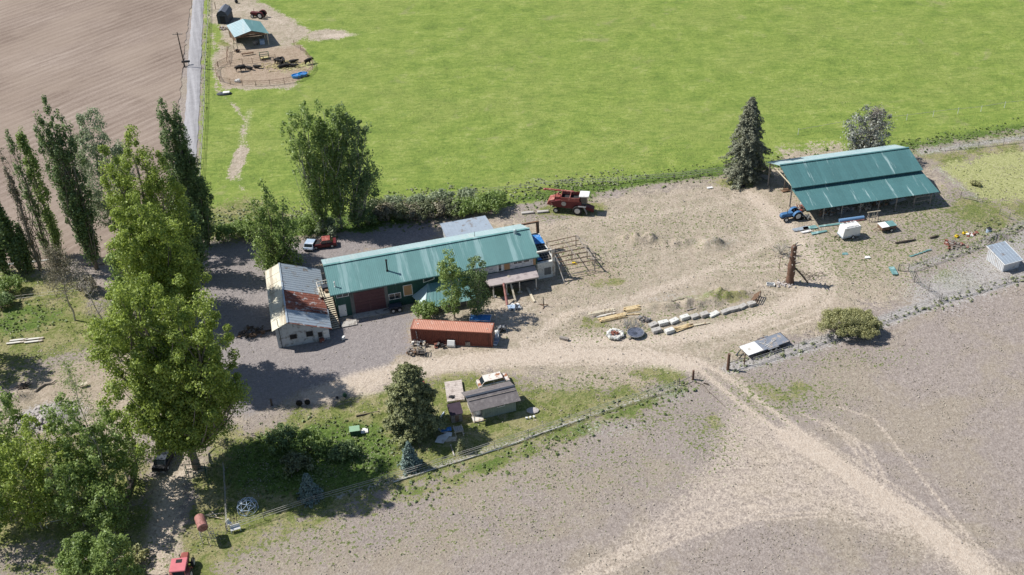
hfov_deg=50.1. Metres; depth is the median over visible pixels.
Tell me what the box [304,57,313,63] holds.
cow
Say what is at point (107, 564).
young tree
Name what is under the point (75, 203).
poplar tree
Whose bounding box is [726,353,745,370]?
gate post
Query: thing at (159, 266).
cottonwood tree
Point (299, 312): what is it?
old barn
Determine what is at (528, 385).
yard weeds
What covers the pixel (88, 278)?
shrub
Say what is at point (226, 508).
pole
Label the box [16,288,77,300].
wire fence
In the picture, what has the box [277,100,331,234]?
aspen tree
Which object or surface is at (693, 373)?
gate post
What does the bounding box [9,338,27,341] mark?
white board
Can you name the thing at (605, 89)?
pasture grass
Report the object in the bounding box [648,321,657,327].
concrete block
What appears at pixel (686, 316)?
concrete block
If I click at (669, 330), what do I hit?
concrete block
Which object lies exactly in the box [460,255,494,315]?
aspen tree
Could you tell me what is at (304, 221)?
shrub
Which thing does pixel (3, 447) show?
young tree
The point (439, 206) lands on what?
shrub
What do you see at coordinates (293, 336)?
window
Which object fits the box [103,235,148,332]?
cottonwood tree
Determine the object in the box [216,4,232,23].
gambrel shed
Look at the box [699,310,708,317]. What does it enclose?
concrete block
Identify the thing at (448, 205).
shrub
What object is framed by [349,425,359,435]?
utility box
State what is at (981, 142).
wire fence
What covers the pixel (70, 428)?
young tree
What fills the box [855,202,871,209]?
junk heap
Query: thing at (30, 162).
poplar tree
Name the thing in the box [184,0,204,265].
gravel road
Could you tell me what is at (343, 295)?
window
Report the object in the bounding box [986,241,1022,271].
metal shed
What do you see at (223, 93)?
upturned boat
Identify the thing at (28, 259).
poplar tree
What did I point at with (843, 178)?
pole barn
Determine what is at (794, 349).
tall grass
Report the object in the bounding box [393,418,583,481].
white irrigation pipe
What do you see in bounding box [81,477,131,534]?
young tree
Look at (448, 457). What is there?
wire fence
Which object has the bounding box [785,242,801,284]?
carved stump pole
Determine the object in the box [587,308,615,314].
lumber stack
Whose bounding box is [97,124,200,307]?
cottonwood tree
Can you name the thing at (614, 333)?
stone fire ring
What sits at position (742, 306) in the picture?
concrete block
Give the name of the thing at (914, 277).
wire fence
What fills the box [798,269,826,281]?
brush heap
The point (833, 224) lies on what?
roofing sheets
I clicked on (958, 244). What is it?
junk heap
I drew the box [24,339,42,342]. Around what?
white board
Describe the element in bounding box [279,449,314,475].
shrub
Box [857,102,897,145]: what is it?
dead juniper
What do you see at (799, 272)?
fallen branch
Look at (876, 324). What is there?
willow shrub
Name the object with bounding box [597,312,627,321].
lumber stack
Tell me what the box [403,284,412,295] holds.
window
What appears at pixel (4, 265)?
poplar tree
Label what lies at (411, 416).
pine tree
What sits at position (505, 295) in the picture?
leaning log
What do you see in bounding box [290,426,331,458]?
shrub
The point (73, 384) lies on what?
dead tree
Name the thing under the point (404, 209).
shrub
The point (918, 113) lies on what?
electric fence
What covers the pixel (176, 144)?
poplar tree
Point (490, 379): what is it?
wrecked car
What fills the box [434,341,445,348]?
junk heap
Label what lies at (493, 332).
doors
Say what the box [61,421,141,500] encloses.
young tree
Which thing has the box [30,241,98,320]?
bare tree
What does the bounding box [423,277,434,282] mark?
window
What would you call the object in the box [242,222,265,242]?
shrub
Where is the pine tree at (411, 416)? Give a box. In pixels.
[382,362,450,447]
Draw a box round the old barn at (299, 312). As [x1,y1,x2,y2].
[265,263,331,347]
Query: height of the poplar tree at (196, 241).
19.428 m
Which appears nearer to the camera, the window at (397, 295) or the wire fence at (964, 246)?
the window at (397, 295)
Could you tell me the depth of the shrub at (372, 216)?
188.16 m
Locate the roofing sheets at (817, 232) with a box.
[811,230,826,234]
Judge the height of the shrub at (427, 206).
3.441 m
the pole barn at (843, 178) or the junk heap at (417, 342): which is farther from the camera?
the pole barn at (843, 178)
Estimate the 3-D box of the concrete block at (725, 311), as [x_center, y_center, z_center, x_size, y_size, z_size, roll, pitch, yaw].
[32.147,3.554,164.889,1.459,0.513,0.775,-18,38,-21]
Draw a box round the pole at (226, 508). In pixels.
[222,462,227,531]
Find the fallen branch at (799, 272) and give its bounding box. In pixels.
[795,267,808,283]
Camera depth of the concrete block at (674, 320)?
163.22 m
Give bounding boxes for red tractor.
[169,552,194,574]
[250,9,266,18]
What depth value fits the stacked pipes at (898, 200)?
188.24 m
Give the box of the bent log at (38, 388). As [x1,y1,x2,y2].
[34,380,55,392]
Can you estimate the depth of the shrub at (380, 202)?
190.75 m
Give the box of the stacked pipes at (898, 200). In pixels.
[888,198,906,204]
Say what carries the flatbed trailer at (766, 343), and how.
on the ground at (694, 104)
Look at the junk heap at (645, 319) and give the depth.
164.02 m
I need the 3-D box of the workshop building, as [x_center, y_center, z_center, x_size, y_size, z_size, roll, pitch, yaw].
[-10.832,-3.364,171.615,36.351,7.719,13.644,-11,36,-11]
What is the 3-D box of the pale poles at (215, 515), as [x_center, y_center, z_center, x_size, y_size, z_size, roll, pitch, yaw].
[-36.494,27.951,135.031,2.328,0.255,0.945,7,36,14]
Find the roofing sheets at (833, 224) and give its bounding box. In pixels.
[818,223,842,226]
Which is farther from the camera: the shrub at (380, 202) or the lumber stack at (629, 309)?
the shrub at (380, 202)
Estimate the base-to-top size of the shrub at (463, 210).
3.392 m
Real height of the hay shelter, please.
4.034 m
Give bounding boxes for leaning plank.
[526,287,535,301]
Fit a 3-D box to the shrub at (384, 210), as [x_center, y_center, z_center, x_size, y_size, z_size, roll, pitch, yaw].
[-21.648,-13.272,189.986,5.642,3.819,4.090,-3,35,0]
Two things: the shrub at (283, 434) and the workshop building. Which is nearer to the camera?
the shrub at (283, 434)
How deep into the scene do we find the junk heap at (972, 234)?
178.97 m
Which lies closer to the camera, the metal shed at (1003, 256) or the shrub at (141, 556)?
the shrub at (141, 556)
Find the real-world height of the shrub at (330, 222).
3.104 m
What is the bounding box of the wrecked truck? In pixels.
[313,235,336,249]
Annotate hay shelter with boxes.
[226,19,268,48]
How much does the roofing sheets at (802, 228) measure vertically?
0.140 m
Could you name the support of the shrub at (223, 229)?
on the ground at (694, 104)
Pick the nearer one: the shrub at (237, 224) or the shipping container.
the shipping container
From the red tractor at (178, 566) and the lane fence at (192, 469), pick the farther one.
the lane fence at (192, 469)
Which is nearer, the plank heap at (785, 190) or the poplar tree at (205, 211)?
the poplar tree at (205, 211)
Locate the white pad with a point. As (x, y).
(364, 430)
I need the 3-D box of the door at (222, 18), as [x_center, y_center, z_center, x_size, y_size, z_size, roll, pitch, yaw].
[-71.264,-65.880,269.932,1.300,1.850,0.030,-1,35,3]
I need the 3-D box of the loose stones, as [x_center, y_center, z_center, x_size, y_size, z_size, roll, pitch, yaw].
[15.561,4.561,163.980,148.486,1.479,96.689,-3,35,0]
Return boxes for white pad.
[361,428,367,433]
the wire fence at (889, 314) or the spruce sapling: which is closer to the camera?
the spruce sapling
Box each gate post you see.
[678,370,694,385]
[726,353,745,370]
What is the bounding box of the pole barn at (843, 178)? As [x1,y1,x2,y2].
[767,144,938,219]
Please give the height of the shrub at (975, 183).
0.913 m
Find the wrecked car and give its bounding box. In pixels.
[476,371,510,387]
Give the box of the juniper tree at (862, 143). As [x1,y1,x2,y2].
[840,104,895,150]
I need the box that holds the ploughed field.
[0,0,191,266]
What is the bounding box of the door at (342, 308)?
[338,304,346,316]
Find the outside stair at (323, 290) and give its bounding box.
[316,280,340,329]
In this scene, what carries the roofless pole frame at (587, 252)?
on the ground at (694, 104)
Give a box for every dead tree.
[54,359,103,432]
[66,252,120,361]
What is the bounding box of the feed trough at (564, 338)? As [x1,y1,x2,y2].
[559,335,568,340]
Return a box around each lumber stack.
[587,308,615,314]
[595,312,615,317]
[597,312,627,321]
[623,305,640,312]
[673,323,693,331]
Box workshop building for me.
[321,221,564,319]
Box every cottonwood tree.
[81,271,252,470]
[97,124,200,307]
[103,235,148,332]
[104,189,211,345]
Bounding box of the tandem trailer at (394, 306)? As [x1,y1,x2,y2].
[383,302,401,312]
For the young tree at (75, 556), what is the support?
on the ground at (694, 104)
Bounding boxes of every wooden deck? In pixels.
[444,380,464,402]
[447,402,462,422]
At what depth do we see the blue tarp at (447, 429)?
145.68 m
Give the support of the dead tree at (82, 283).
on the ground at (694, 104)
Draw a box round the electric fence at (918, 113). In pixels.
[798,100,1023,132]
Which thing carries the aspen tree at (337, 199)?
on the ground at (694, 104)
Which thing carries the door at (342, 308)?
in the workshop building
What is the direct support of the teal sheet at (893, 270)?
on the ground at (694, 104)
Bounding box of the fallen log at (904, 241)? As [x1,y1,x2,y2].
[895,239,915,243]
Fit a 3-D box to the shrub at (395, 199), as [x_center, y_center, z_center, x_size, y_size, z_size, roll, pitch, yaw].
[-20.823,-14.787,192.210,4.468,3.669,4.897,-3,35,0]
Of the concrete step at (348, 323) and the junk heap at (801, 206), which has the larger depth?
the junk heap at (801, 206)
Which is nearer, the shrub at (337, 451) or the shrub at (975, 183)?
the shrub at (337, 451)
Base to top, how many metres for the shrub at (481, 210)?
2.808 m
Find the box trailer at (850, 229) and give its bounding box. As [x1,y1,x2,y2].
[834,221,860,238]
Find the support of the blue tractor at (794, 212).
on the ground at (694, 104)
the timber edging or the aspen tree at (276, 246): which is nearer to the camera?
the timber edging
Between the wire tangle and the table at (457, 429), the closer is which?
the table at (457, 429)
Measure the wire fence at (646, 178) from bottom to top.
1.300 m
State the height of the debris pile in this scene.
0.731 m
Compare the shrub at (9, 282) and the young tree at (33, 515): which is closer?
the young tree at (33, 515)
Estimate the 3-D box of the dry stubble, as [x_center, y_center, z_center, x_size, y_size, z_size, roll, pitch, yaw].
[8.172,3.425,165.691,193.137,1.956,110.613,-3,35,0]
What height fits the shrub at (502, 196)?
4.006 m
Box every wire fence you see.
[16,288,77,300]
[225,381,677,531]
[453,164,768,193]
[753,271,1023,362]
[898,263,942,300]
[908,221,1023,271]
[939,136,1023,150]
[999,208,1023,222]
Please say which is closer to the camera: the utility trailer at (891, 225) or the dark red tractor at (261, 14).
the utility trailer at (891, 225)
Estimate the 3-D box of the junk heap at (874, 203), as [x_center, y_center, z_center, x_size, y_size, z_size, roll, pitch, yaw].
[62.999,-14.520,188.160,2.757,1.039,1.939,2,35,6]
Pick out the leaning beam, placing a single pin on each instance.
(512, 290)
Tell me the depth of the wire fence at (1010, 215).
182.62 m
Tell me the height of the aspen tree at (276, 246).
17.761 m
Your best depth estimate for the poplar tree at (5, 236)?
177.49 m
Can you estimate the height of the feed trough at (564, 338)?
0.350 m
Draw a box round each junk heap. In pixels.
[237,325,264,337]
[406,346,416,354]
[411,339,428,347]
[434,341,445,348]
[497,325,506,331]
[637,315,650,321]
[796,202,804,210]
[800,214,810,219]
[819,208,834,216]
[836,205,853,214]
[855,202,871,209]
[870,200,887,206]
[944,239,968,249]
[966,231,978,236]
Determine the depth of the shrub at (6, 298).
172.86 m
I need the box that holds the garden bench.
[230,523,240,533]
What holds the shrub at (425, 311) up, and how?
on the ground at (694, 104)
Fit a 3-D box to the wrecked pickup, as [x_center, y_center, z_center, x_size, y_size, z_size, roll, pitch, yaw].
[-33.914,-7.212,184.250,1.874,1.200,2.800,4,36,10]
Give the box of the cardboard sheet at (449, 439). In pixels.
[445,437,456,441]
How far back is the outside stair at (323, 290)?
167.67 m
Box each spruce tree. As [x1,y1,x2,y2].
[296,473,323,508]
[397,441,424,476]
[718,96,773,189]
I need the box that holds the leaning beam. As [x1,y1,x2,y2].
[507,275,515,300]
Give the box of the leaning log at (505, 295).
[503,283,507,304]
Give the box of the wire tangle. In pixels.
[621,315,644,331]
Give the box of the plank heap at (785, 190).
[780,188,790,191]
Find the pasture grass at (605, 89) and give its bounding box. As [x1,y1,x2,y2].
[202,0,1023,224]
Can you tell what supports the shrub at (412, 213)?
on the ground at (694, 104)
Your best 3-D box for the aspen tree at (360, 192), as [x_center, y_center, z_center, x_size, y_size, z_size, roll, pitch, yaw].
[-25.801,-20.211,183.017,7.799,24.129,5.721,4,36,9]
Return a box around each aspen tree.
[243,177,306,274]
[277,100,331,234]
[310,99,352,228]
[330,101,383,228]
[435,249,468,318]
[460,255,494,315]
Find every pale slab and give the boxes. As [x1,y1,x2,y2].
[521,211,533,214]
[537,210,548,212]
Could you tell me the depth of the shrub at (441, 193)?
192.29 m
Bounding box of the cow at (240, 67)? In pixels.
[235,65,246,69]
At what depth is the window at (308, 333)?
162.14 m
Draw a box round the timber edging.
[356,411,379,416]
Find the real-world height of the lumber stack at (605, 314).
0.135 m
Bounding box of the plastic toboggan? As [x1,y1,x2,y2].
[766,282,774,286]
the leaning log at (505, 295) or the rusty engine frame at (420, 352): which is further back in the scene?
the leaning log at (505, 295)
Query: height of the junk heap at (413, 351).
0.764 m
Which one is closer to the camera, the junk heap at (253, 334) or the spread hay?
the junk heap at (253, 334)
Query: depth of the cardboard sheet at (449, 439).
144.45 m
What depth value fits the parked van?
141.50 m
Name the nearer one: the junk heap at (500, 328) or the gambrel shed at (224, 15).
the junk heap at (500, 328)
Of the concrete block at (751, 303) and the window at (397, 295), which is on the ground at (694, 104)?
the concrete block at (751, 303)
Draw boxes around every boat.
[216,91,231,95]
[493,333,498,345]
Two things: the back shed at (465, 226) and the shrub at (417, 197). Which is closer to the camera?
the back shed at (465, 226)
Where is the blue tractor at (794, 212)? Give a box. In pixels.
[779,206,803,221]
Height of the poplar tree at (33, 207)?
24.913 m
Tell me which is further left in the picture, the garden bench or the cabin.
the garden bench
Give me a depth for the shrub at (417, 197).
192.17 m
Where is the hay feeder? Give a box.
[259,51,268,60]
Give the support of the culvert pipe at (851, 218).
on the ground at (694, 104)
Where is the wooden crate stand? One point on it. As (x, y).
(755, 296)
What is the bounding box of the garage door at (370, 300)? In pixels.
[353,288,386,313]
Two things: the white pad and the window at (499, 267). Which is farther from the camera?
the window at (499, 267)
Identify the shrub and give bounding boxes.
[0,272,26,292]
[0,291,14,307]
[75,273,97,292]
[126,543,149,568]
[209,221,237,243]
[229,219,249,237]
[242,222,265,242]
[262,422,301,455]
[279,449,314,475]
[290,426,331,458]
[295,210,316,234]
[313,215,346,236]
[327,439,361,462]
[360,203,378,224]
[364,197,386,214]
[372,201,401,220]
[382,193,404,204]
[388,203,409,219]
[401,199,425,221]
[406,193,429,204]
[411,299,438,319]
[412,198,435,220]
[425,188,458,204]
[427,197,447,217]
[441,195,461,218]
[449,196,479,218]
[456,187,476,198]
[464,196,489,213]
[473,191,502,212]
[485,189,507,213]
[815,307,872,336]
[851,308,883,338]
[970,179,981,186]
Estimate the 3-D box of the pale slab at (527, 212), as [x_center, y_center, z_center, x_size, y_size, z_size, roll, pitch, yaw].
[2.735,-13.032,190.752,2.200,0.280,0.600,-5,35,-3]
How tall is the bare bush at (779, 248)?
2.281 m
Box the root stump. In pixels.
[13,381,31,390]
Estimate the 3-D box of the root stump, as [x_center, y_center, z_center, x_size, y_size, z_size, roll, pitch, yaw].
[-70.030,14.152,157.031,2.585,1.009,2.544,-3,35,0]
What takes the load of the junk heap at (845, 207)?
on the ground at (694, 104)
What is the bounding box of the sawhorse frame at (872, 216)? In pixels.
[866,210,880,222]
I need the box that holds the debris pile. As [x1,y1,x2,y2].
[509,303,521,310]
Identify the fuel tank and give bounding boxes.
[194,513,216,543]
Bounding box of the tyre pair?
[296,399,309,405]
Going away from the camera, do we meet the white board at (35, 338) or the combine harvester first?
the white board at (35, 338)
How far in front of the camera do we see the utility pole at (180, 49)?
246.91 m
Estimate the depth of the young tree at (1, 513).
130.93 m
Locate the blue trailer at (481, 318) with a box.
[469,314,491,321]
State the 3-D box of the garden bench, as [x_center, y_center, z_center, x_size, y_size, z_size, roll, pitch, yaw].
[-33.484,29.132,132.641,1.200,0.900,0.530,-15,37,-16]
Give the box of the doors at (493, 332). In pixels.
[492,326,494,342]
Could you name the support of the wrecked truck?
on the ground at (694, 104)
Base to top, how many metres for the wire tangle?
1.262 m
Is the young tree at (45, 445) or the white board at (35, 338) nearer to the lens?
the young tree at (45, 445)
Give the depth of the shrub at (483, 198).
190.16 m
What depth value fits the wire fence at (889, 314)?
162.18 m
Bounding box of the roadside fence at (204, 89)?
[199,3,208,175]
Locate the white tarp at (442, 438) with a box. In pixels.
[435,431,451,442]
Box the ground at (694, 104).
[0,0,1023,574]
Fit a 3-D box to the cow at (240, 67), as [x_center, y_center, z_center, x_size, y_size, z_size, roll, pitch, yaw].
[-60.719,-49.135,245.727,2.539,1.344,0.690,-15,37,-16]
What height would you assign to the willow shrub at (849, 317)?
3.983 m
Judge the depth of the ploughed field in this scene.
248.72 m
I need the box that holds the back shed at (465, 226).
[440,216,492,237]
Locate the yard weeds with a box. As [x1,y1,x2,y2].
[0,13,1021,573]
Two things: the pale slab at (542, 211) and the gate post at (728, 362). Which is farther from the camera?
the pale slab at (542, 211)
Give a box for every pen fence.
[215,41,312,85]
[217,55,275,66]
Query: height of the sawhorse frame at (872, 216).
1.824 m
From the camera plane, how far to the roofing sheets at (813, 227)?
183.11 m
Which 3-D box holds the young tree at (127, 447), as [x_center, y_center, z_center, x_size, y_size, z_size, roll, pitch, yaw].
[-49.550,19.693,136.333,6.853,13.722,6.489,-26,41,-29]
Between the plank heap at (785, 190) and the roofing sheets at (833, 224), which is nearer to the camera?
the roofing sheets at (833, 224)
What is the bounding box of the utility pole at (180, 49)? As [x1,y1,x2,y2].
[172,32,185,67]
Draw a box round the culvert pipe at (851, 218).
[838,216,864,221]
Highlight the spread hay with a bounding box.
[261,58,308,71]
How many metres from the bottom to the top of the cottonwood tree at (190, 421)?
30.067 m
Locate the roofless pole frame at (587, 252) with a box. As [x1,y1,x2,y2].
[546,235,596,276]
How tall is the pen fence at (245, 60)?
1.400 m
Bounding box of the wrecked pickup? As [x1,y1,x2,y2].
[303,239,315,250]
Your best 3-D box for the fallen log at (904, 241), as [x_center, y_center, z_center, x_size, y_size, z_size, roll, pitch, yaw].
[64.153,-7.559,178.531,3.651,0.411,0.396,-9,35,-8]
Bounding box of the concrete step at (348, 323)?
[341,319,357,327]
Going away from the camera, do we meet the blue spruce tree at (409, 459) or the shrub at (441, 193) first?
the blue spruce tree at (409, 459)
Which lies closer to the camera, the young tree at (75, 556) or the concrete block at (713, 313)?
the young tree at (75, 556)
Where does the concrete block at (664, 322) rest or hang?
on the ground at (694, 104)
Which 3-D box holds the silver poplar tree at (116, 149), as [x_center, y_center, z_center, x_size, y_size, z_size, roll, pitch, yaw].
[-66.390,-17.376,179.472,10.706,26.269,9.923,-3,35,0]
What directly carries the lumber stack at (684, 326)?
on the ground at (694, 104)
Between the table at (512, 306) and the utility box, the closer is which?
the utility box
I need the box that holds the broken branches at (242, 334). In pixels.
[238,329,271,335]
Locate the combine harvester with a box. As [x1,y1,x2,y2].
[543,188,594,214]
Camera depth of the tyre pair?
151.12 m
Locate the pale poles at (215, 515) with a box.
[206,511,223,518]
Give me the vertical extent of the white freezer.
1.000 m
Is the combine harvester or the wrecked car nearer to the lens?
the wrecked car
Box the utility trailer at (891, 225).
[873,220,896,231]
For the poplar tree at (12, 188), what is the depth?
176.22 m
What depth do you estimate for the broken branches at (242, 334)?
165.47 m
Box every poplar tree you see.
[0,148,42,270]
[0,201,23,272]
[0,235,11,274]
[3,128,52,259]
[4,215,28,275]
[13,220,35,270]
[15,127,63,252]
[32,95,101,269]
[69,107,135,231]
[156,96,203,229]
[163,193,211,281]
[178,145,216,246]
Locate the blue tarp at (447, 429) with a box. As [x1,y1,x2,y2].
[441,427,451,431]
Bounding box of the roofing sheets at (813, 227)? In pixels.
[804,225,817,228]
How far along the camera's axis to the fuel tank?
130.19 m
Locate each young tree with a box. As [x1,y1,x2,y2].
[0,386,35,471]
[0,434,35,525]
[0,443,57,533]
[0,486,13,533]
[9,413,84,514]
[38,392,107,495]
[38,451,100,531]
[52,530,115,574]
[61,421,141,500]
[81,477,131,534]
[86,402,148,481]
[86,527,147,574]
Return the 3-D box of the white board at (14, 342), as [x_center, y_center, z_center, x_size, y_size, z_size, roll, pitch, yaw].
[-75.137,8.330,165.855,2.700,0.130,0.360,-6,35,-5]
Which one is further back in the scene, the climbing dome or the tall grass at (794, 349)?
the tall grass at (794, 349)
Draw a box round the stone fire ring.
[606,328,623,339]
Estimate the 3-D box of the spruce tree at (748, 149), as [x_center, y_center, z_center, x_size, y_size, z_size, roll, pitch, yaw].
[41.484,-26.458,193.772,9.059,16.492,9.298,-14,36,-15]
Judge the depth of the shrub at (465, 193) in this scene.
193.49 m
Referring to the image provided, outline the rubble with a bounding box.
[773,279,800,287]
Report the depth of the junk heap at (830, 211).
185.86 m
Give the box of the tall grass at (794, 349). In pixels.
[210,168,1023,372]
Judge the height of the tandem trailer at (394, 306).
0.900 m
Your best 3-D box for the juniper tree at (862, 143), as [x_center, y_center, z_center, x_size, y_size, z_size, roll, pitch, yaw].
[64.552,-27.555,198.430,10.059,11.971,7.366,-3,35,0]
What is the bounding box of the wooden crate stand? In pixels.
[751,291,760,301]
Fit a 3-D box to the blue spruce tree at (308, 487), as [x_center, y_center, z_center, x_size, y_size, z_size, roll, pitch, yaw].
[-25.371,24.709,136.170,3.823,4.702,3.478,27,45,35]
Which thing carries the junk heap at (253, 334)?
on the ground at (694, 104)
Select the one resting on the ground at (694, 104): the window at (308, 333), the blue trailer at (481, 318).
the blue trailer at (481, 318)
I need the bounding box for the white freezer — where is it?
[447,340,455,346]
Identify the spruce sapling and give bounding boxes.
[454,438,467,456]
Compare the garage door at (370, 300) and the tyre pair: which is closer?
the tyre pair
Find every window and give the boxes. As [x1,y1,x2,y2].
[289,334,296,339]
[306,330,313,336]
[336,293,348,297]
[388,292,400,299]
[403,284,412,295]
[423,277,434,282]
[497,265,502,271]
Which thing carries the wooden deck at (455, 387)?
on the ground at (694, 104)
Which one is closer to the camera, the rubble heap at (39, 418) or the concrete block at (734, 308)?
the rubble heap at (39, 418)
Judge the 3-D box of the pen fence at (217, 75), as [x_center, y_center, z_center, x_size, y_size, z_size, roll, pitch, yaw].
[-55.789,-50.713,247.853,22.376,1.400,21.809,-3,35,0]
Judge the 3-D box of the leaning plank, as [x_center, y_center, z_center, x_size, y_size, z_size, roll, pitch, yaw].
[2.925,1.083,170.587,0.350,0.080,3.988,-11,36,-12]
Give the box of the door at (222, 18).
[219,16,225,23]
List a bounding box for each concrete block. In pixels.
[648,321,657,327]
[651,326,661,333]
[658,319,668,326]
[664,327,674,334]
[669,317,678,324]
[679,313,689,320]
[690,313,699,319]
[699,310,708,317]
[709,310,719,317]
[720,308,730,314]
[728,305,739,311]
[738,303,747,309]
[747,300,756,306]
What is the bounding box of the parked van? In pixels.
[151,450,175,472]
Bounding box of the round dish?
[627,327,643,337]
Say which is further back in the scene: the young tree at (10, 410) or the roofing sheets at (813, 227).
the roofing sheets at (813, 227)
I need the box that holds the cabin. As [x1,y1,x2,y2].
[461,381,520,422]
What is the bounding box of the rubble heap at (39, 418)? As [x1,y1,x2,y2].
[14,405,77,436]
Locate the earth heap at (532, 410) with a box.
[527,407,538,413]
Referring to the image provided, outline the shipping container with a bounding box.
[410,319,494,346]
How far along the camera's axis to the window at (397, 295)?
168.58 m
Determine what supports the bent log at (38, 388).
on the ground at (694, 104)
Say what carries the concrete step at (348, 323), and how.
on the ground at (694, 104)
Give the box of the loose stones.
[134,149,1018,571]
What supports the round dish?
on the ground at (694, 104)
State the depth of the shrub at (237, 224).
187.18 m
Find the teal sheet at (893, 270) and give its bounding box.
[889,266,897,274]
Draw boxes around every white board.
[6,341,23,344]
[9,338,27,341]
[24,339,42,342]
[25,337,43,340]
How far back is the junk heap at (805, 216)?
185.26 m
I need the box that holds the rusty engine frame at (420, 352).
[416,346,425,355]
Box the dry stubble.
[0,132,1023,574]
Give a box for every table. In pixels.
[453,425,463,436]
[507,304,519,308]
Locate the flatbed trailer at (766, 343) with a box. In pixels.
[736,332,789,356]
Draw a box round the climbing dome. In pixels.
[237,497,258,515]
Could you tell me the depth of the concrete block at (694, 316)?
163.95 m
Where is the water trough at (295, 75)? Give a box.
[291,73,300,78]
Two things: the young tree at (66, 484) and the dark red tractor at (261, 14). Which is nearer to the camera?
the young tree at (66, 484)
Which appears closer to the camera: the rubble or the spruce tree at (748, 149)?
the rubble
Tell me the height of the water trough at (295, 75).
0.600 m
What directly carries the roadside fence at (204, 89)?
on the ground at (694, 104)
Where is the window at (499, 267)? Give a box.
[497,265,502,271]
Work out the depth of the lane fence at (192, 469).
141.18 m
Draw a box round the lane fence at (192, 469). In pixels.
[184,463,206,477]
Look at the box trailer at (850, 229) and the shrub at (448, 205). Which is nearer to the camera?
the box trailer at (850, 229)
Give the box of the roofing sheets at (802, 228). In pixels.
[792,226,808,231]
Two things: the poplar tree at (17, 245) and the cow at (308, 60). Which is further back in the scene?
the cow at (308, 60)
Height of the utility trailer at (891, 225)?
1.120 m
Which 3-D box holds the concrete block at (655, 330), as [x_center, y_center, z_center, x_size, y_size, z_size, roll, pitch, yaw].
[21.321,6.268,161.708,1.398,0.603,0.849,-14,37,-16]
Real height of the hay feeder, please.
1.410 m
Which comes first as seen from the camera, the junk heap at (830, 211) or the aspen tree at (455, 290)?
the aspen tree at (455, 290)
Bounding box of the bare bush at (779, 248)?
[771,242,789,255]
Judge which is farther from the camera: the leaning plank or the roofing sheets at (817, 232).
the roofing sheets at (817, 232)
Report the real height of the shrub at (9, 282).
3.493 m

